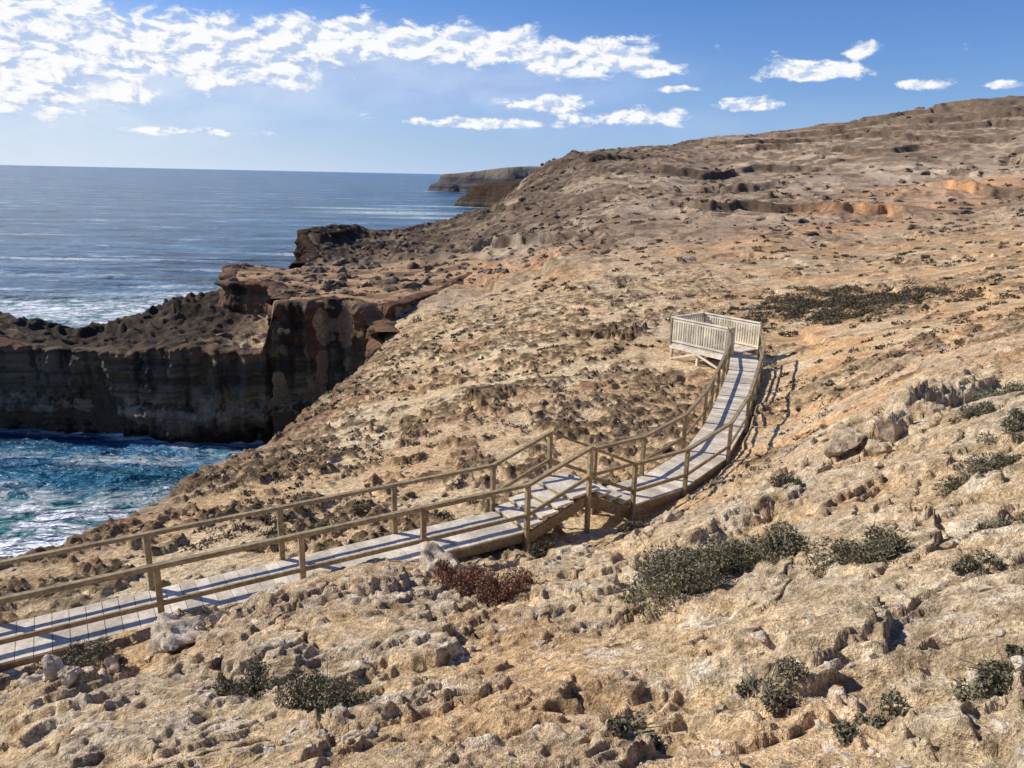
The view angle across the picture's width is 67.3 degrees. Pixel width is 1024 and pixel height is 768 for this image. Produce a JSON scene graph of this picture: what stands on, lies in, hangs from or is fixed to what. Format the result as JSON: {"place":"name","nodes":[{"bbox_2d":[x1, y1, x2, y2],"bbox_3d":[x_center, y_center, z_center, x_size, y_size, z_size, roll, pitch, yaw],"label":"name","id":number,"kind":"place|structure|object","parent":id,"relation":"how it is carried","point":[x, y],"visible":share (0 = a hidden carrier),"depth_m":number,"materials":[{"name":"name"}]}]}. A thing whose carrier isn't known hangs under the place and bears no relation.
{"place":"outdoors","nodes":[
{"label":"outdoors","id":0,"kind":"place"},
{"bbox_2d":[0,296,399,443],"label":"cove cliff","id":1,"kind":"structure","parent":0,"point":[155,395],"depth_m":70.02,"materials":[{"name":"brown stone"}]},
{"bbox_2d":[0,165,485,557],"bbox_3d":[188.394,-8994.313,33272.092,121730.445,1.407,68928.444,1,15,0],"label":"ocean water","id":2,"kind":"structure","parent":0,"point":[82,246],"depth_m":228.87,"materials":[{"name":"blue liquid"}]},
{"bbox_2d":[288,228,319,268],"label":"headland cliff","id":3,"kind":"structure","parent":0,"point":[305,249],"depth_m":107.33,"materials":[{"name":"brown stone"}]},
{"bbox_2d":[428,166,540,191],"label":"distant headland","id":4,"kind":"structure","parent":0,"point":[460,182],"depth_m":1085.94,"materials":[{"name":"brown stone"}]},
{"bbox_2d":[454,180,521,207],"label":"distant headland","id":5,"kind":"structure","parent":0,"point":[487,195],"depth_m":591.84,"materials":[{"name":"brown stone"}]},
{"bbox_2d":[0,96,1023,767],"bbox_3d":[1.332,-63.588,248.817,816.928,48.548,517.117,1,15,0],"label":"rocky hillside terrain","id":6,"kind":"structure","parent":0,"point":[360,620],"depth_m":16.30,"materials":[{"name":"beige stone"}]},
{"bbox_2d":[17,673,43,688],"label":"limestone boulder","id":7,"kind":"object","parent":6,"relation":"on","point":[27,681],"visible":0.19,"depth_m":9.41,"materials":[{"name":"beige stone"}]},
{"bbox_2d":[41,654,65,679],"bbox_3d":[-5.346,3.336,9.074,0.318,0.308,0.365,-9,18,-34],"label":"limestone boulder","id":8,"kind":"object","parent":6,"relation":"on","point":[53,665],"visible":0.77,"depth_m":8.99,"materials":[{"name":"beige stone"}]},
{"bbox_2d":[57,666,83,688],"bbox_3d":[-4.993,3.320,8.652,0.244,0.268,0.253,1,15,0],"label":"limestone boulder","id":9,"kind":"object","parent":6,"relation":"on","point":[68,676],"visible":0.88,"depth_m":8.61,"materials":[{"name":"beige stone"}]},
{"bbox_2d":[30,636,129,673],"bbox_3d":[-5.834,3.698,10.410,1.030,0.683,1.171,8,16,23],"label":"saltbush shrub","id":10,"kind":"object","parent":6,"relation":"on","point":[69,659],"visible":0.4,"depth_m":10.44,"materials":[{"name":"green plant"}]},
{"bbox_2d":[104,655,121,674],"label":"limestone boulder","id":11,"kind":"object","parent":6,"relation":"on","point":[112,664],"visible":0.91,"depth_m":9.70,"materials":[{"name":"beige stone"}]},
{"bbox_2d":[101,653,128,668],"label":"saltbush shrub","id":12,"kind":"object","parent":6,"relation":"on","point":[123,660],"visible":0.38,"depth_m":9.80,"materials":[{"name":"green plant"}]},
{"bbox_2d":[147,612,208,656],"bbox_3d":[-4.418,3.400,10.279,0.731,0.560,0.829,-11,19,-38],"label":"limestone boulder","id":13,"kind":"object","parent":6,"relation":"on","point":[172,633],"visible":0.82,"depth_m":10.16,"materials":[{"name":"beige stone"}]},
{"bbox_2d":[205,610,229,627],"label":"limestone boulder","id":14,"kind":"object","parent":6,"relation":"on","point":[213,619],"visible":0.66,"depth_m":10.67,"materials":[{"name":"beige stone"}]},
{"bbox_2d":[213,654,279,696],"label":"saltbush shrub","id":15,"kind":"object","parent":6,"relation":"on","point":[254,670],"visible":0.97,"depth_m":7.64,"materials":[{"name":"green plant"}]},
{"bbox_2d":[214,264,290,339],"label":"plateau ledge cliff","id":16,"kind":"structure","parent":6,"relation":"on","point":[247,296],"depth_m":79.73,"materials":[{"name":"brown stone"}]},
{"bbox_2d":[253,544,278,553],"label":"saltbush shrub","id":17,"kind":"object","parent":6,"relation":"on","point":[274,547],"visible":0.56,"depth_m":16.62,"materials":[{"name":"green plant"}]},
{"bbox_2d":[310,521,331,528],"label":"saltbush shrub","id":18,"kind":"object","parent":6,"relation":"on","point":[325,523],"visible":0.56,"depth_m":18.03,"materials":[{"name":"green plant"}]},
{"bbox_2d":[272,656,380,714],"bbox_3d":[-1.700,2.677,6.813,1.067,0.677,0.684,5,16,13],"label":"saltbush shrub","id":19,"kind":"object","parent":6,"relation":"on","point":[320,693],"visible":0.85,"depth_m":6.82,"materials":[{"name":"green plant"}]},
{"bbox_2d":[308,229,351,240],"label":"headland rock face","id":20,"kind":"object","parent":6,"relation":"on","point":[346,232],"visible":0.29,"depth_m":112.56},
{"bbox_2d":[351,503,371,513],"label":"saltbush shrub","id":21,"kind":"object","parent":6,"relation":"on","point":[356,508],"visible":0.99,"depth_m":18.96,"materials":[{"name":"green plant"}]},
{"bbox_2d":[0,330,765,672],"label":"boardwalk","id":22,"kind":"structure","parent":6,"relation":"on","point":[702,456],"depth_m":14.67,"materials":[{"name":"grey wood"}]},
{"bbox_2d":[402,488,415,499],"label":"saltbush shrub","id":23,"kind":"object","parent":6,"relation":"on","point":[409,494],"visible":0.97,"depth_m":20.25,"materials":[{"name":"green plant"}]},
{"bbox_2d":[378,272,472,316],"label":"plateau ledge cliff","id":24,"kind":"structure","parent":6,"relation":"on","point":[389,307],"depth_m":71.54,"materials":[{"name":"brown stone"}]},
{"bbox_2d":[427,508,454,519],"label":"saltbush shrub","id":25,"kind":"object","parent":6,"relation":"on","point":[446,515],"visible":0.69,"depth_m":17.86,"materials":[{"name":"green plant"}]},
{"bbox_2d":[418,541,469,574],"bbox_3d":[-1.049,2.875,11.902,0.881,0.836,0.764,8,17,23],"label":"limestone boulder","id":26,"kind":"object","parent":6,"relation":"on","point":[432,553],"visible":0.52,"depth_m":11.80,"materials":[{"name":"beige stone"}]},
{"bbox_2d":[429,558,481,594],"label":"red saltbush shrub","id":27,"kind":"object","parent":6,"relation":"on","point":[450,576],"visible":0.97,"depth_m":10.97,"materials":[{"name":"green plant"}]},
{"bbox_2d":[456,554,540,607],"bbox_3d":[-0.246,2.763,10.707,1.341,0.575,0.909,-7,17,-29],"label":"red saltbush shrub","id":28,"kind":"object","parent":6,"relation":"on","point":[520,582],"visible":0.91,"depth_m":10.65,"materials":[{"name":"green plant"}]},
{"bbox_2d":[0,321,1023,767],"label":"loose stones","id":29,"kind":"object","parent":6,"relation":"on","point":[830,667],"visible":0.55,"depth_m":6.19,"materials":[{"name":"stone"}]},
{"bbox_2d":[5,218,1023,570],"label":"brown stones","id":30,"kind":"object","parent":6,"relation":"on","point":[561,418],"visible":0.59,"depth_m":27.65,"materials":[{"name":"brown stone"}]},
{"bbox_2d":[526,539,557,558],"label":"saltbush shrub","id":31,"kind":"object","parent":6,"relation":"on","point":[547,544],"visible":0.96,"depth_m":14.20,"materials":[{"name":"green plant"}]},
{"bbox_2d":[171,155,1023,551],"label":"coastal scrub","id":32,"kind":"object","parent":6,"relation":"on","point":[795,307],"visible":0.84,"depth_m":38.87,"materials":[{"name":"brown plant"}]},
{"bbox_2d":[216,107,1023,336],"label":"hillside boulders","id":33,"kind":"object","parent":6,"relation":"on","point":[345,276],"visible":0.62,"depth_m":90.84,"materials":[{"name":"brown stone"}]},
{"bbox_2d":[594,698,662,745],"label":"saltbush shrub","id":34,"kind":"object","parent":6,"relation":"on","point":[619,727],"visible":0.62,"depth_m":4.33,"materials":[{"name":"green plant"}]},
{"bbox_2d":[618,512,649,531],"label":"saltbush shrub","id":35,"kind":"object","parent":6,"relation":"on","point":[639,524],"visible":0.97,"depth_m":15.89,"materials":[{"name":"green plant"}]},
{"bbox_2d":[629,528,640,541],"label":"limestone boulder","id":36,"kind":"object","parent":6,"relation":"on","point":[633,534],"visible":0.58,"depth_m":14.08,"materials":[{"name":"beige stone"}]},
{"bbox_2d":[642,526,656,537],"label":"limestone boulder","id":37,"kind":"object","parent":6,"relation":"on","point":[649,531],"visible":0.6,"depth_m":13.40,"materials":[{"name":"beige stone"}]},
{"bbox_2d":[652,510,683,524],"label":"limestone boulder","id":38,"kind":"object","parent":6,"relation":"on","point":[666,516],"visible":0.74,"depth_m":14.14,"materials":[{"name":"beige stone"}]},
{"bbox_2d":[602,525,747,621],"bbox_3d":[1.824,2.043,8.448,1.556,1.096,1.355,12,18,34],"label":"saltbush shrub","id":39,"kind":"object","parent":6,"relation":"on","point":[670,572],"visible":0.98,"depth_m":8.22,"materials":[{"name":"green plant"}]},
{"bbox_2d":[669,312,761,371],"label":"viewing platform","id":40,"kind":"structure","parent":6,"relation":"on","point":[696,345],"depth_m":32.09,"materials":[{"name":"beige wood"}]},
{"bbox_2d":[734,656,810,713],"bbox_3d":[1.554,1.785,4.577,0.379,0.471,0.512,1,15,0],"label":"saltbush shrub","id":41,"kind":"object","parent":6,"relation":"on","point":[748,689],"visible":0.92,"depth_m":4.47,"materials":[{"name":"green plant"}]},
{"bbox_2d":[718,515,833,577],"bbox_3d":[2.785,1.787,8.371,1.311,0.727,0.854,6,16,17],"label":"saltbush shrub","id":42,"kind":"object","parent":6,"relation":"on","point":[776,541],"visible":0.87,"depth_m":8.26,"materials":[{"name":"green plant"}]},
{"bbox_2d":[760,470,801,489],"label":"saltbush shrub","id":43,"kind":"object","parent":6,"relation":"on","point":[778,481],"visible":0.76,"depth_m":11.47,"materials":[{"name":"green plant"}]},
{"bbox_2d":[811,462,832,475],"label":"limestone boulder","id":44,"kind":"object","parent":6,"relation":"on","point":[820,468],"visible":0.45,"depth_m":12.98,"materials":[{"name":"beige stone"}]},
{"bbox_2d":[824,427,867,456],"bbox_3d":[5.886,1.043,13.629,0.769,0.498,0.537,-6,17,-25],"label":"limestone boulder","id":45,"kind":"object","parent":6,"relation":"on","point":[844,440],"visible":1,"depth_m":13.53,"materials":[{"name":"beige stone"}]},
{"bbox_2d":[804,511,911,576],"bbox_3d":[3.114,1.417,6.892,0.875,0.761,0.888,7,16,22],"label":"saltbush shrub","id":46,"kind":"object","parent":6,"relation":"on","point":[896,543],"visible":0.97,"depth_m":6.81,"materials":[{"name":"green plant"}]},
{"bbox_2d":[831,689,912,746],"bbox_3d":[1.837,1.700,3.927,0.513,0.286,0.220,-4,16,-19],"label":"saltbush shrub","id":47,"kind":"object","parent":6,"relation":"on","point":[846,733],"visible":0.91,"depth_m":3.89,"materials":[{"name":"green plant"}]},
{"bbox_2d":[865,439,892,456],"bbox_3d":[6.265,1.135,13.220,0.278,0.341,0.422,-3,16,-15],"label":"limestone boulder","id":48,"kind":"object","parent":6,"relation":"on","point":[874,448],"visible":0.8,"depth_m":13.13,"materials":[{"name":"beige stone"}]},
{"bbox_2d":[872,416,907,442],"bbox_3d":[6.681,0.869,13.629,0.609,0.624,0.590,8,17,25],"label":"limestone boulder","id":49,"kind":"object","parent":6,"relation":"on","point":[889,430],"visible":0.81,"depth_m":13.42,"materials":[{"name":"beige stone"}]},
{"bbox_2d":[917,400,945,417],"bbox_3d":[7.640,0.512,13.992,0.468,0.405,0.563,1,15,0],"label":"limestone boulder","id":50,"kind":"object","parent":6,"relation":"on","point":[929,408],"visible":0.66,"depth_m":13.86,"materials":[{"name":"beige stone"}]},
{"bbox_2d":[948,400,997,423],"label":"saltbush shrub","id":51,"kind":"object","parent":6,"relation":"on","point":[981,408],"visible":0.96,"depth_m":12.41,"materials":[{"name":"green plant"}]},
{"bbox_2d":[932,439,1023,498],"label":"saltbush shrub","id":52,"kind":"object","parent":6,"relation":"on","point":[981,465],"visible":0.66,"depth_m":8.72,"materials":[{"name":"green plant"}]},
{"bbox_2d":[949,538,1011,575],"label":"saltbush shrub","id":53,"kind":"object","parent":6,"relation":"on","point":[968,562],"visible":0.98,"depth_m":5.54,"materials":[{"name":"green plant"}]},
{"bbox_2d":[962,451,1008,472],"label":"saltbush shrub","id":54,"kind":"object","parent":6,"relation":"on","point":[1000,453],"visible":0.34,"depth_m":9.82,"materials":[{"name":"green plant"}]},
{"bbox_2d":[948,633,1023,702],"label":"saltbush shrub","id":55,"kind":"object","parent":6,"relation":"on","point":[985,678],"visible":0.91,"depth_m":3.70,"materials":[{"name":"green plant"}]},
{"bbox_2d":[968,511,1023,533],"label":"saltbush shrub","id":56,"kind":"object","parent":6,"relation":"on","point":[981,526],"visible":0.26,"depth_m":6.72,"materials":[{"name":"green plant"}]},
{"bbox_2d":[970,375,1023,400],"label":"saltbush shrub","id":57,"kind":"object","parent":6,"relation":"on","point":[1005,388],"visible":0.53,"depth_m":14.06,"materials":[{"name":"green plant"}]},
{"bbox_2d":[975,402,1023,444],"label":"saltbush shrub","id":58,"kind":"object","parent":6,"relation":"on","point":[1016,414],"visible":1,"depth_m":10.70,"materials":[{"name":"green plant"}]},
{"bbox_2d":[0,0,1023,173],"label":"sky","id":59,"kind":"structure","parent":0,"point":[364,86],"materials":[{"name":"blue"}]}
]}

